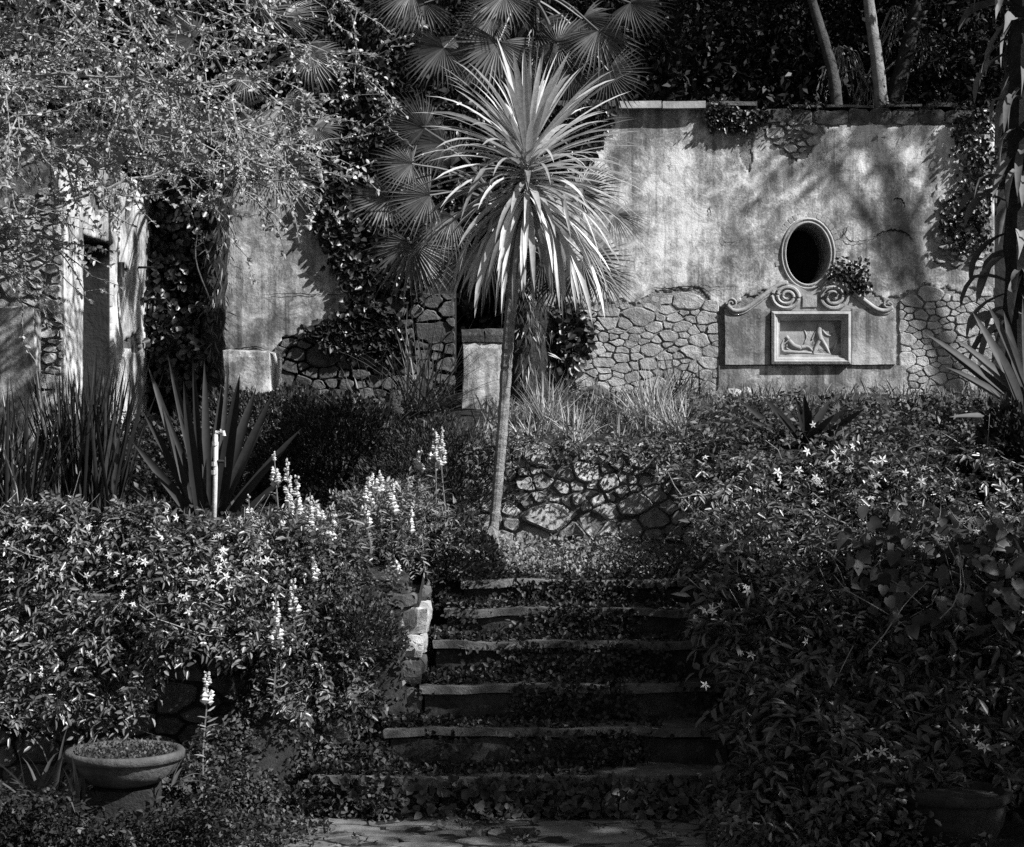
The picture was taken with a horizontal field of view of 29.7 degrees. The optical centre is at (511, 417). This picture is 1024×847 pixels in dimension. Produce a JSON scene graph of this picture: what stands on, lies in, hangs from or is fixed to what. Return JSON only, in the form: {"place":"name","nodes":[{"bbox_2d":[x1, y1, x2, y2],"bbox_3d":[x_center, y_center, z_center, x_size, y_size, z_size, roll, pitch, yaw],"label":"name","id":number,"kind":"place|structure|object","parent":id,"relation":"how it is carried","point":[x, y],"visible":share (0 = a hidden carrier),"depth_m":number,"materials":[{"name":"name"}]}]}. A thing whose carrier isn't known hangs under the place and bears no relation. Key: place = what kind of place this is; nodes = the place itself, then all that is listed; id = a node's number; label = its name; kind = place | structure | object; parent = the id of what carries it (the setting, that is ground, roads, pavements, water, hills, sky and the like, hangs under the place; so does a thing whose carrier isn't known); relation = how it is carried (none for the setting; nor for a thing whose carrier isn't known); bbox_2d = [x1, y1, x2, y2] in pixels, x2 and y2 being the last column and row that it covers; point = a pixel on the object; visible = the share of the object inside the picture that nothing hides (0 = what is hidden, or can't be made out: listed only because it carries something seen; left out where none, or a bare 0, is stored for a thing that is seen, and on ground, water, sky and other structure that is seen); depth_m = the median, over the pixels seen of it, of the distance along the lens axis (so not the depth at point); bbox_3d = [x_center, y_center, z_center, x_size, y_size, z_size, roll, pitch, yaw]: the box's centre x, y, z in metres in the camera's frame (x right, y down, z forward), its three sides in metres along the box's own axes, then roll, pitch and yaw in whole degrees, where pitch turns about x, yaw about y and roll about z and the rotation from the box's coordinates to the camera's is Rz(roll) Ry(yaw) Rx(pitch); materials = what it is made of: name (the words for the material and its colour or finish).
{"place":"outdoors","nodes":[
{"label":"outdoors","id":0,"kind":"place"},
{"bbox_2d":[0,0,1007,388],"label":"hillside","id":1,"kind":"structure","parent":0,"point":[1000,284],"depth_m":19.82,"materials":[{"name":"plant"}]},
{"bbox_2d":[0,0,246,136],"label":"evergreen tree","id":2,"kind":"object","parent":1,"relation":"on","point":[51,105],"visible":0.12,"depth_m":19.75,"materials":[{"name":"grey plant"}]},
{"bbox_2d":[7,0,415,112],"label":"evergreen tree","id":3,"kind":"object","parent":1,"relation":"on","point":[225,62],"visible":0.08,"depth_m":20.11,"materials":[{"name":"black plant"}]},
{"bbox_2d":[192,0,556,112],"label":"evergreen tree","id":4,"kind":"object","parent":1,"relation":"on","point":[365,41],"visible":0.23,"depth_m":19.66,"materials":[{"name":"black plant"}]},
{"bbox_2d":[324,0,677,105],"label":"evergreen tree","id":5,"kind":"object","parent":1,"relation":"on","point":[446,4],"visible":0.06,"depth_m":20.47,"materials":[{"name":"black plant"}]},
{"bbox_2d":[0,0,1009,139],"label":"undergrowth","id":6,"kind":"object","parent":1,"relation":"on","point":[782,84],"visible":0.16,"depth_m":19.71,"materials":[{"name":"black plant"}]},
{"bbox_2d":[494,0,864,108],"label":"evergreen tree","id":7,"kind":"object","parent":1,"relation":"on","point":[676,34],"visible":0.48,"depth_m":19.83,"materials":[{"name":"black plant"}]},
{"bbox_2d":[626,0,971,108],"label":"evergreen tree","id":8,"kind":"object","parent":1,"relation":"on","point":[776,39],"visible":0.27,"depth_m":20.52,"materials":[{"name":"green plant"}]},
{"bbox_2d":[807,0,842,104],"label":"bare trunk tree","id":9,"kind":"object","parent":1,"relation":"on","point":[830,66],"visible":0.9,"depth_m":18.94,"materials":[{"name":"grey plant"}]},
{"bbox_2d":[863,0,888,107],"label":"bare trunk tree","id":10,"kind":"object","parent":1,"relation":"on","point":[877,67],"visible":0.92,"depth_m":18.85,"materials":[{"name":"grey plant"}]},
{"bbox_2d":[754,0,1009,107],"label":"evergreen tree","id":11,"kind":"object","parent":1,"relation":"on","point":[948,52],"visible":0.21,"depth_m":20.14,"materials":[{"name":"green plant"}]},
{"bbox_2d":[816,6,949,108],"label":"weeping shrub","id":12,"kind":"object","parent":1,"relation":"on","point":[852,58],"visible":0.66,"depth_m":19.43,"materials":[{"name":"black plant"}]},
{"bbox_2d":[887,0,925,103],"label":"bare trunk tree","id":13,"kind":"object","parent":1,"relation":"on","point":[902,69],"visible":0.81,"depth_m":19.13,"materials":[{"name":"grey plant"}]},
{"bbox_2d":[863,0,1010,142],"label":"evergreen tree","id":14,"kind":"object","parent":1,"relation":"on","point":[981,39],"visible":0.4,"depth_m":19.18,"materials":[{"name":"black plant"}]},
{"bbox_2d":[0,392,1023,846],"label":"terrace ground","id":15,"kind":"structure","parent":0,"point":[1008,834],"depth_m":11.41,"materials":[{"name":"soil"}]},
{"bbox_2d":[0,306,40,476],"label":"plaster block","id":16,"kind":"structure","parent":15,"relation":"on","point":[16,357],"depth_m":14.89,"materials":[{"name":"paint"}]},
{"bbox_2d":[0,187,65,460],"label":"rubble wall","id":17,"kind":"structure","parent":15,"relation":"on","point":[52,345],"depth_m":15.37,"materials":[{"name":"stone"}]},
{"bbox_2d":[0,377,107,520],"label":"flax clump","id":18,"kind":"object","parent":15,"relation":"on","point":[15,476],"visible":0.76,"depth_m":12.86,"materials":[{"name":"grey plant"}]},
{"bbox_2d":[0,727,109,816],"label":"strap leaf plant","id":19,"kind":"object","parent":15,"relation":"on","point":[57,773],"visible":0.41,"depth_m":10.20,"materials":[{"name":"plant"}]},
{"bbox_2d":[0,149,157,432],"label":"side wall","id":20,"kind":"structure","parent":15,"relation":"on","point":[107,328],"depth_m":16.68,"materials":[{"name":"paint"}]},
{"bbox_2d":[140,155,226,419],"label":"ivy","id":21,"kind":"object","parent":20,"relation":"attached to","point":[174,255],"visible":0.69,"depth_m":17.65,"materials":[{"name":"black plant"}]},
{"bbox_2d":[63,740,102,804],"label":"strap leaf plant","id":22,"kind":"object","parent":15,"relation":"on","point":[77,784],"visible":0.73,"depth_m":10.00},
{"bbox_2d":[2,351,165,519],"bbox_3d":[-3.016,0.108,13.216,1.255,1.197,1.076,0,0,0],"label":"flax clump","id":23,"kind":"object","parent":15,"relation":"on","point":[98,462],"visible":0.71,"depth_m":13.07,"materials":[{"name":"grey plant"}]},
{"bbox_2d":[0,473,180,762],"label":"jasmine bush","id":24,"kind":"object","parent":15,"relation":"on","point":[56,530],"visible":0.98,"depth_m":11.31,"materials":[{"name":"grey plant"}]},
{"bbox_2d":[87,782,161,835],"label":"pedestal block","id":25,"kind":"structure","parent":15,"relation":"on","point":[132,799],"depth_m":10.04,"materials":[{"name":"stone"}]},
{"bbox_2d":[64,739,184,788],"bbox_3d":[-2.047,1.845,10.200,0.632,0.188,0.632,0,0,0],"label":"stone bowl","id":26,"kind":"object","parent":25,"relation":"on","point":[116,772],"visible":0.8,"depth_m":9.98,"materials":[{"name":"stone"}]},
{"bbox_2d":[73,738,176,758],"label":"seedlings","id":27,"kind":"object","parent":26,"relation":"on","point":[146,745],"visible":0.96,"depth_m":10.19,"materials":[{"name":"grey plant"}]},
{"bbox_2d":[0,759,334,846],"bbox_3d":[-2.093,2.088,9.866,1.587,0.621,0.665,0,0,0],"label":"ground cover","id":28,"kind":"object","parent":15,"relation":"on","point":[55,815],"visible":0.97,"depth_m":9.79,"materials":[{"name":"plant"}]},
{"bbox_2d":[195,671,216,796],"bbox_3d":[-1.679,1.760,10.550,0.128,0.753,0.133,0,0,43],"label":"snapdragon","id":29,"kind":"object","parent":15,"relation":"on","point":[205,695],"visible":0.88,"depth_m":10.55,"materials":[{"name":"white plant"}]},
{"bbox_2d":[113,494,307,701],"bbox_3d":[-1.774,1.033,11.364,1.271,1.150,1.281,0,0,0],"label":"jasmine bush","id":30,"kind":"object","parent":15,"relation":"on","point":[221,553],"visible":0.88,"depth_m":11.22,"materials":[{"name":"grey plant"}]},
{"bbox_2d":[0,561,426,789],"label":"retaining wall","id":31,"kind":"structure","parent":15,"relation":"on","point":[183,696],"depth_m":11.39,"materials":[{"name":"stone"}]},
{"bbox_2d":[0,0,428,361],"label":"spring tree","id":32,"kind":"object","parent":15,"relation":"on","point":[16,78],"visible":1,"depth_m":12.98,"materials":[{"name":"grey plant"}]},
{"bbox_2d":[128,357,301,535],"bbox_3d":[-2.038,0.222,12.855,1.222,1.316,0.587,0,0,10],"label":"agave","id":33,"kind":"object","parent":15,"relation":"on","point":[193,476],"visible":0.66,"depth_m":12.87,"materials":[{"name":"grey plant"}]},
{"bbox_2d":[211,429,225,522],"bbox_3d":[-1.887,0.479,12.393,0.102,0.813,0.044,0,0,18],"label":"standpipe","id":34,"kind":"object","parent":15,"relation":"on","point":[216,461],"visible":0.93,"depth_m":12.39,"materials":[{"name":"metal"}]},
{"bbox_2d":[1,379,459,615],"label":"ground cover","id":35,"kind":"object","parent":15,"relation":"on","point":[426,417],"visible":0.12,"depth_m":14.42,"materials":[{"name":"plant"}]},
{"bbox_2d":[68,517,421,821],"bbox_3d":[-1.470,1.515,11.102,1.978,1.839,1.506,0,0,0],"label":"ground cover","id":36,"kind":"object","parent":15,"relation":"on","point":[214,751],"visible":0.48,"depth_m":11.00,"materials":[{"name":"grey plant"}]},
{"bbox_2d":[145,0,348,404],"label":"fan palm","id":37,"kind":"object","parent":15,"relation":"on","point":[217,246],"visible":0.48,"depth_m":16.40,"materials":[{"name":"grey plant"}]},
{"bbox_2d":[223,349,281,436],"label":"plaster block","id":38,"kind":"structure","parent":15,"relation":"on","point":[261,371],"depth_m":16.91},
{"bbox_2d":[156,379,382,450],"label":"dark shrub","id":39,"kind":"object","parent":15,"relation":"on","point":[280,399],"visible":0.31,"depth_m":15.40,"materials":[{"name":"black plant"}]},
{"bbox_2d":[264,593,284,712],"bbox_3d":[-1.344,1.340,10.955,0.131,0.690,0.128,0,0,0],"label":"snapdragon","id":40,"kind":"object","parent":15,"relation":"on","point":[277,634],"visible":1,"depth_m":10.95,"materials":[{"name":"white plant"}]},
{"bbox_2d":[267,451,285,528],"bbox_3d":[-1.460,0.554,11.956,0.131,0.696,0.125,0,0,0],"label":"snapdragon","id":41,"kind":"object","parent":15,"relation":"on","point":[276,480],"visible":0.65,"depth_m":11.95,"materials":[{"name":"white plant"}]},
{"bbox_2d":[269,693,307,719],"bbox_3d":[-1.278,1.654,11.020,0.214,0.163,0.167,0,0,-20],"label":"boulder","id":42,"kind":"object","parent":15,"relation":"on","point":[294,706],"visible":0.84,"depth_m":10.96,"materials":[{"name":"stone"}]},
{"bbox_2d":[282,458,295,525],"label":"snapdragon","id":43,"kind":"object","parent":15,"relation":"on","point":[288,497],"visible":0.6,"depth_m":11.95,"materials":[{"name":"white plant"}]},
{"bbox_2d":[285,578,307,652],"bbox_3d":[-1.239,1.143,11.154,0.126,0.435,0.120,0,0,24],"label":"snapdragon","id":44,"kind":"object","parent":15,"relation":"on","point":[293,602],"visible":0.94,"depth_m":11.14,"materials":[{"name":"white plant"}]},
{"bbox_2d":[289,475,304,529],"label":"snapdragon","id":45,"kind":"object","parent":15,"relation":"on","point":[298,500],"visible":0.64,"depth_m":11.85,"materials":[{"name":"white plant"}]},
{"bbox_2d":[242,494,361,560],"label":"leafy shrub","id":46,"kind":"object","parent":15,"relation":"on","point":[302,516],"visible":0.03,"depth_m":12.03,"materials":[{"name":"grey plant"}]},
{"bbox_2d":[241,507,389,746],"bbox_3d":[-1.147,1.277,11.373,0.940,1.483,1.222,0,0,0],"label":"jasmine bush","id":47,"kind":"object","parent":15,"relation":"on","point":[348,698],"visible":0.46,"depth_m":11.12,"materials":[{"name":"grey plant"}]},
{"bbox_2d":[245,386,416,500],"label":"dark shrub","id":48,"kind":"object","parent":15,"relation":"on","point":[329,417],"visible":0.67,"depth_m":14.01,"materials":[{"name":"black plant"}]},
{"bbox_2d":[154,113,508,415],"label":"garden wall","id":49,"kind":"structure","parent":15,"relation":"on","point":[278,304],"depth_m":18.00,"materials":[{"name":"paint"}]},
{"bbox_2d":[300,52,417,388],"bbox_3d":[-1.428,-1.621,17.937,1.107,3.587,0.240,0,0,0],"label":"ivy","id":50,"kind":"object","parent":49,"relation":"attached to","point":[354,332],"visible":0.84,"depth_m":17.91,"materials":[{"name":"black plant"}]},
{"bbox_2d":[456,228,506,394],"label":"ivy","id":51,"kind":"object","parent":49,"relation":"attached to","point":[483,322],"visible":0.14,"depth_m":18.41,"materials":[{"name":"plant"}]},
{"bbox_2d":[362,94,617,340],"bbox_3d":[-0.203,-1.850,17.924,2.380,2.339,0.249,0,0,0],"label":"ivy","id":52,"kind":"object","parent":49,"relation":"attached to","point":[451,207],"visible":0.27,"depth_m":17.91,"materials":[{"name":"plant"}]},
{"bbox_2d":[322,719,353,744],"bbox_3d":[-1.024,1.816,11.129,0.229,0.160,0.207,0,0,0],"label":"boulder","id":53,"kind":"object","parent":15,"relation":"on","point":[339,734],"visible":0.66,"depth_m":11.04,"materials":[{"name":"stone"}]},
{"bbox_2d":[314,584,412,655],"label":"leafy shrub","id":54,"kind":"object","parent":15,"relation":"on","point":[380,602],"visible":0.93,"depth_m":11.17,"materials":[{"name":"grey plant"}]},
{"bbox_2d":[301,355,427,441],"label":"grass clump","id":55,"kind":"object","parent":15,"relation":"on","point":[388,411],"visible":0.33,"depth_m":14.57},
{"bbox_2d":[354,505,376,561],"bbox_3d":[-0.904,0.717,11.953,0.148,0.357,0.138,0,0,0],"label":"snapdragon","id":56,"kind":"object","parent":15,"relation":"on","point":[368,522],"visible":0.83,"depth_m":11.95,"materials":[{"name":"white plant"}]},
{"bbox_2d":[370,470,386,553],"bbox_3d":[-0.842,0.604,12.150,0.133,0.549,0.130,0,0,0],"label":"snapdragon","id":57,"kind":"object","parent":15,"relation":"on","point":[380,488],"visible":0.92,"depth_m":12.14,"materials":[{"name":"white plant"}]},
{"bbox_2d":[291,466,489,585],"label":"leafy shrub","id":58,"kind":"object","parent":15,"relation":"on","point":[421,508],"visible":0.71,"depth_m":12.20,"materials":[{"name":"grey plant"}]},
{"bbox_2d":[382,479,401,559],"bbox_3d":[-0.753,0.634,12.053,0.114,0.512,0.131,0,0,38],"label":"snapdragon","id":59,"kind":"object","parent":15,"relation":"on","point":[393,506],"visible":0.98,"depth_m":12.04,"materials":[{"name":"white plant"}]},
{"bbox_2d":[394,573,433,713],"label":"stair cheek wall","id":60,"kind":"structure","parent":15,"relation":"on","point":[424,651],"depth_m":11.39,"materials":[{"name":"stone"}]},
{"bbox_2d":[312,309,524,410],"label":"grass clump","id":61,"kind":"object","parent":15,"relation":"on","point":[411,395],"visible":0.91,"depth_m":15.25,"materials":[{"name":"plant"}]},
{"bbox_2d":[350,410,522,510],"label":"rosemary bush","id":62,"kind":"object","parent":15,"relation":"on","point":[387,466],"visible":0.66,"depth_m":13.22,"materials":[{"name":"grey plant"}]},
{"bbox_2d":[434,427,450,561],"bbox_3d":[-0.450,0.525,12.549,0.138,0.937,0.138,0,0,0],"label":"snapdragon","id":63,"kind":"object","parent":15,"relation":"on","point":[441,460],"visible":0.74,"depth_m":12.54,"materials":[{"name":"white plant"}]},
{"bbox_2d":[396,505,511,583],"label":"dark shrub","id":64,"kind":"object","parent":15,"relation":"on","point":[485,542],"visible":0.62,"depth_m":12.25,"materials":[{"name":"black plant"}]},
{"bbox_2d":[461,328,503,409],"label":"plaster pier","id":65,"kind":"structure","parent":15,"relation":"on","point":[483,341],"depth_m":16.30,"materials":[{"name":"stone"}]},
{"bbox_2d":[225,802,748,846],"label":"ground cover","id":66,"kind":"object","parent":15,"relation":"on","point":[525,836],"visible":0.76,"depth_m":10.17,"materials":[{"name":"grey plant"}]},
{"bbox_2d":[340,87,649,403],"bbox_3d":[-0.211,-1.341,15.745,2.146,2.654,2.048,0,0,-33],"label":"fan palm","id":67,"kind":"object","parent":15,"relation":"on","point":[429,256],"visible":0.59,"depth_m":15.55,"materials":[{"name":"grey plant"}]},
{"bbox_2d":[303,567,734,818],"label":"creeping plants","id":68,"kind":"object","parent":15,"relation":"on","point":[567,601],"visible":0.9,"depth_m":11.42,"materials":[{"name":"plant"}]},
{"bbox_2d":[216,812,822,846],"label":"stone landing","id":69,"kind":"object","parent":15,"relation":"on","point":[574,831],"visible":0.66,"depth_m":10.13,"materials":[{"name":"stone"}]},
{"bbox_2d":[364,0,676,400],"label":"fan palm","id":70,"kind":"object","parent":15,"relation":"on","point":[526,30],"visible":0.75,"depth_m":15.89,"materials":[{"name":"grey plant"}]},
{"bbox_2d":[410,39,647,546],"bbox_3d":[0.120,-0.809,12.980,1.672,3.535,1.697,0,0,0],"label":"cordyline tree","id":71,"kind":"object","parent":15,"relation":"on","point":[521,219],"visible":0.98,"depth_m":12.86,"materials":[{"name":"grey plant"}]},
{"bbox_2d":[312,578,747,814],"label":"garden stairs","id":72,"kind":"structure","parent":15,"relation":"on","point":[668,757],"depth_m":11.37,"materials":[{"name":"stone"}]},
{"bbox_2d":[330,772,745,822],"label":"creeping plants","id":73,"kind":"object","parent":15,"relation":"on","point":[507,806],"visible":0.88,"depth_m":10.54,"materials":[{"name":"black plant"}]},
{"bbox_2d":[495,365,596,424],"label":"grass tuft","id":74,"kind":"object","parent":15,"relation":"on","point":[541,407],"visible":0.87,"depth_m":14.93,"materials":[{"name":"plant"}]},
{"bbox_2d":[546,364,590,395],"bbox_3d":[0.462,-0.372,17.656,0.609,0.346,0.548,0,0,0],"label":"bromeliad","id":75,"kind":"object","parent":15,"relation":"on","point":[556,381],"visible":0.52,"depth_m":17.62,"materials":[{"name":"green plant"}]},
{"bbox_2d":[542,400,607,442],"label":"grass tuft","id":76,"kind":"object","parent":15,"relation":"on","point":[574,427],"visible":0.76,"depth_m":13.73,"materials":[{"name":"plant"}]},
{"bbox_2d":[454,496,708,576],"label":"ground cover","id":77,"kind":"object","parent":15,"relation":"on","point":[533,556],"visible":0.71,"depth_m":12.81,"materials":[{"name":"plant"}]},
{"bbox_2d":[455,441,709,551],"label":"dry stone wall","id":78,"kind":"structure","parent":15,"relation":"on","point":[568,501],"depth_m":13.43,"materials":[{"name":"stone"}]},
{"bbox_2d":[444,423,738,500],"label":"ground cover","id":79,"kind":"object","parent":15,"relation":"on","point":[583,445],"visible":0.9,"depth_m":13.22,"materials":[{"name":"grey plant"}]},
{"bbox_2d":[583,347,718,431],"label":"grass tuft","id":80,"kind":"object","parent":15,"relation":"on","point":[647,408],"visible":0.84,"depth_m":14.33,"materials":[{"name":"plant"}]},
{"bbox_2d":[646,383,714,437],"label":"grass tuft","id":81,"kind":"object","parent":15,"relation":"on","point":[677,419],"visible":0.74,"depth_m":13.99,"materials":[{"name":"plant"}]},
{"bbox_2d":[656,351,724,399],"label":"grass tuft","id":82,"kind":"object","parent":15,"relation":"on","point":[684,384],"visible":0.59,"depth_m":17.17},
{"bbox_2d":[466,378,998,540],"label":"terrace grass","id":83,"kind":"structure","parent":15,"relation":"on","point":[608,415],"depth_m":15.81,"materials":[{"name":"plant"}]},
{"bbox_2d":[480,383,988,544],"bbox_3d":[2.098,0.293,15.641,4.665,1.256,4.592,0,0,0],"label":"ground cover","id":84,"kind":"object","parent":15,"relation":"on","point":[636,392],"visible":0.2,"depth_m":16.18,"materials":[{"name":"plant"}]},
{"bbox_2d":[511,100,994,396],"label":"garden wall","id":85,"kind":"structure","parent":15,"relation":"on","point":[742,219],"depth_m":18.00,"materials":[{"name":"paint"}]},
{"bbox_2d":[545,296,597,389],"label":"ivy","id":86,"kind":"object","parent":85,"relation":"attached to","point":[570,351],"visible":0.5,"depth_m":17.76,"materials":[{"name":"black plant"}]},
{"bbox_2d":[718,280,905,394],"bbox_3d":[2.797,-0.724,17.974,1.750,1.112,0.117,0,0,0],"label":"carved monument","id":87,"kind":"object","parent":85,"relation":"attached to","point":[792,326],"visible":1,"depth_m":17.96,"materials":[{"name":"paint"}]},
{"bbox_2d":[828,256,872,296],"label":"ivy","id":88,"kind":"object","parent":85,"relation":"attached to","point":[856,284],"visible":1,"depth_m":17.91,"materials":[{"name":"grey plant"}]},
{"bbox_2d":[708,94,992,126],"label":"wall weeds","id":89,"kind":"object","parent":85,"relation":"on","point":[879,99],"depth_m":17.94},
{"bbox_2d":[704,100,997,191],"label":"ivy","id":90,"kind":"object","parent":85,"relation":"attached to","point":[727,119],"visible":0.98,"depth_m":17.93,"materials":[{"name":"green plant"}]},
{"bbox_2d":[938,189,993,253],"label":"ivy","id":91,"kind":"object","parent":85,"relation":"attached to","point":[980,218],"visible":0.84,"depth_m":17.93,"materials":[{"name":"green plant"}]},
{"bbox_2d":[739,395,863,449],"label":"yucca","id":92,"kind":"object","parent":15,"relation":"on","point":[805,417],"visible":0.67,"depth_m":13.16,"materials":[{"name":"grey plant"}]},
{"bbox_2d":[658,414,1023,676],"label":"jasmine hedge","id":93,"kind":"object","parent":15,"relation":"on","point":[742,515],"visible":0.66,"depth_m":12.28,"materials":[{"name":"grey plant"}]},
{"bbox_2d":[690,708,993,846],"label":"ground cover","id":94,"kind":"object","parent":15,"relation":"on","point":[827,824],"visible":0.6,"depth_m":9.84,"materials":[{"name":"black plant"}]},
{"bbox_2d":[671,385,1023,512],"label":"ground cover","id":95,"kind":"object","parent":15,"relation":"on","point":[910,431],"visible":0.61,"depth_m":13.36,"materials":[{"name":"grey plant"}]},
{"bbox_2d":[672,517,1023,833],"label":"jasmine hedge","id":96,"kind":"object","parent":15,"relation":"on","point":[817,668],"visible":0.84,"depth_m":10.73,"materials":[{"name":"grey plant"}]},
{"bbox_2d":[813,485,1023,659],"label":"vine","id":97,"kind":"object","parent":96,"relation":"on","point":[895,598],"visible":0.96,"depth_m":11.30,"materials":[{"name":"grey plant"}]},
{"bbox_2d":[894,780,1012,846],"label":"garden pot","id":98,"kind":"object","parent":15,"relation":"on","point":[975,808],"visible":0.86,"depth_m":9.74,"materials":[{"name":"ceramic"}]},
{"bbox_2d":[925,300,1023,416],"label":"yucca","id":99,"kind":"object","parent":15,"relation":"on","point":[1010,378],"visible":0.87,"depth_m":13.54,"materials":[{"name":"grey plant"}]},
{"bbox_2d":[955,392,1023,524],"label":"dark shrub","id":100,"kind":"object","parent":15,"relation":"on","point":[1007,416],"visible":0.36,"depth_m":12.71,"materials":[{"name":"black plant"}]},
{"bbox_2d":[957,0,1023,368],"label":"yucca tree","id":101,"kind":"object","parent":15,"relation":"on","point":[1009,112],"visible":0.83,"depth_m":14.53,"materials":[{"name":"grey plant"}]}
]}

